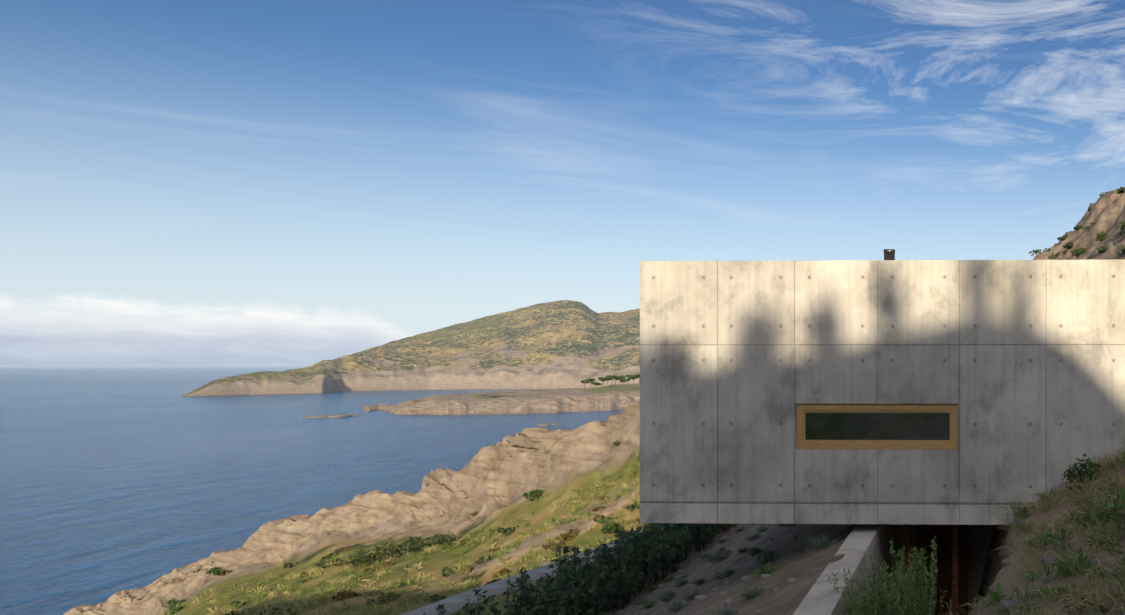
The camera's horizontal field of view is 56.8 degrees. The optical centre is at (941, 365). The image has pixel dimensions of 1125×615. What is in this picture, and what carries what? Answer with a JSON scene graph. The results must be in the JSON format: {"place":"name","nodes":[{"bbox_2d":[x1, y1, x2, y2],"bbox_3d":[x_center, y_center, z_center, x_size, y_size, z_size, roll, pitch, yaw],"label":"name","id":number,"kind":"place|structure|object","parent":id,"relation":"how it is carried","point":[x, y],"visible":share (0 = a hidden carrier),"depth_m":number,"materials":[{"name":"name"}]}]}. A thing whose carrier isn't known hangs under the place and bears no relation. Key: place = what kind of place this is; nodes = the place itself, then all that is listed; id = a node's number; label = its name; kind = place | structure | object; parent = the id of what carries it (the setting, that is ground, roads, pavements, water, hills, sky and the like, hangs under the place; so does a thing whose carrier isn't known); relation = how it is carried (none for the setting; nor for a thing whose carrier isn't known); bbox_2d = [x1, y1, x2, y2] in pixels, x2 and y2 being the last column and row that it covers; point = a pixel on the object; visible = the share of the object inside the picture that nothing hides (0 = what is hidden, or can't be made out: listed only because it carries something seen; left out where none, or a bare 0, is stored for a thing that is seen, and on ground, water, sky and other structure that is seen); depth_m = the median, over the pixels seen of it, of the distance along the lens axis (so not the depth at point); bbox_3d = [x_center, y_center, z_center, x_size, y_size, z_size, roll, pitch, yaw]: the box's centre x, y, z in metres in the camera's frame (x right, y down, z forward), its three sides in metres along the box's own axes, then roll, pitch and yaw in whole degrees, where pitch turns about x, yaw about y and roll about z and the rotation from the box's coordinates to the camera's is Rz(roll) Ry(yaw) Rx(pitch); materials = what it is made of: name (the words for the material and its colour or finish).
{"place":"outdoors","nodes":[
{"label":"outdoors","id":0,"kind":"place"},
{"bbox_2d":[0,366,623,614],"bbox_3d":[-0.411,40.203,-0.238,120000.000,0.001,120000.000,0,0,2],"label":"sea","id":1,"kind":"structure","parent":0,"point":[113,479],"depth_m":386.40,"materials":[{"name":"liquid"}]},
{"bbox_2d":[300,414,557,425],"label":"small rocky islets","id":2,"kind":"object","parent":1,"relation":"in","point":[350,415],"visible":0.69,"depth_m":707.90,"materials":[{"name":"brown stone"}]},
{"bbox_2d":[63,401,648,614],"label":"slope terrain","id":3,"kind":"structure","parent":0,"point":[491,484],"depth_m":93.53,"materials":[{"name":"beige stone"}]},
{"bbox_2d":[163,463,645,614],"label":"grass plants","id":4,"kind":"object","parent":3,"relation":"on","point":[578,515],"visible":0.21,"depth_m":71.23,"materials":[{"name":"green plant"}]},
{"bbox_2d":[161,440,652,614],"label":"slope bushes","id":5,"kind":"object","parent":3,"relation":"on","point":[608,527],"visible":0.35,"depth_m":81.08,"materials":[{"name":"green plant"}]},
{"bbox_2d":[182,300,639,396],"bbox_3d":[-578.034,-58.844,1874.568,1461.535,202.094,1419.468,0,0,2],"label":"headland hill","id":6,"kind":"structure","parent":0,"point":[560,344],"depth_m":1651.39,"materials":[{"name":"green plant"}]},
{"bbox_2d":[364,383,639,414],"bbox_3d":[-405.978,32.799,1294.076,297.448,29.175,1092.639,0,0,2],"label":"peninsula","id":7,"kind":"object","parent":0,"point":[603,398],"visible":0.69,"depth_m":810.07},
{"bbox_2d":[580,373,639,387],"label":"pine trees","id":8,"kind":"object","parent":7,"relation":"on","point":[622,378],"visible":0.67,"depth_m":1093.85,"materials":[{"name":"green plant"}]},
{"bbox_2d":[401,528,662,614],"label":"road","id":9,"kind":"structure","parent":0,"point":[453,604],"depth_m":28.63,"materials":[{"name":"grey asphalt"}]},
{"bbox_2d":[0,0,1124,365],"label":"sky","id":10,"kind":"structure","parent":0,"point":[183,182],"materials":[{"name":"blue"}]},
{"bbox_2d":[450,459,1124,614],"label":"terrain","id":11,"kind":"structure","parent":0,"point":[803,567],"depth_m":13.21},
{"bbox_2d":[422,523,737,614],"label":"hedge shrubs","id":12,"kind":"object","parent":11,"relation":"on","point":[598,584],"visible":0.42,"depth_m":21.14,"materials":[{"name":"green plant"}]},
{"bbox_2d":[598,524,839,614],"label":"lavender plants","id":13,"kind":"object","parent":11,"relation":"on","point":[819,543],"visible":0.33,"depth_m":16.49,"materials":[{"name":"green plant"}]},
{"bbox_2d":[793,524,893,614],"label":"retaining wall","id":14,"kind":"structure","parent":11,"relation":"on","point":[861,543],"depth_m":11.84,"materials":[{"name":"concrete"}]},
{"bbox_2d":[609,465,1124,614],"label":"loose rocks","id":15,"kind":"object","parent":11,"relation":"on","point":[1046,579],"visible":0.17,"depth_m":13.09,"materials":[{"name":"stone"}]},
{"bbox_2d":[640,249,1124,524],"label":"house","id":16,"kind":"structure","parent":11,"relation":"on","point":[889,389],"depth_m":13.79,"materials":[{"name":"concrete"}]},
{"bbox_2d":[827,535,947,614],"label":"rosemary plants","id":17,"kind":"object","parent":11,"relation":"on","point":[891,606],"visible":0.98,"depth_m":9.78,"materials":[{"name":"green plant"}]},
{"bbox_2d":[903,524,967,614],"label":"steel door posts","id":18,"kind":"object","parent":11,"relation":"on","point":[951,541],"visible":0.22,"depth_m":16.97,"materials":[{"name":"brown metal"}]},
{"bbox_2d":[894,524,994,614],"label":"basement wall","id":19,"kind":"structure","parent":11,"relation":"on","point":[979,539],"depth_m":17.04,"materials":[{"name":"concrete"}]},
{"bbox_2d":[943,443,1124,614],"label":"bank grass plants","id":20,"kind":"object","parent":11,"relation":"on","point":[1115,501],"visible":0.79,"depth_m":9.57,"materials":[{"name":"green plant"}]},
{"bbox_2d":[1062,454,1102,489],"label":"bank shrubs","id":21,"kind":"object","parent":11,"relation":"on","point":[1088,473],"visible":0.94,"depth_m":12.82,"materials":[{"name":"green plant"}]},
{"bbox_2d":[1032,188,1124,259],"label":"hill rock","id":22,"kind":"object","parent":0,"point":[1106,214],"visible":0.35,"depth_m":62.26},
{"bbox_2d":[1028,187,1124,259],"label":"bushes","id":23,"kind":"object","parent":22,"relation":"on","point":[1100,235],"visible":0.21,"depth_m":62.77,"materials":[{"name":"green plant"}]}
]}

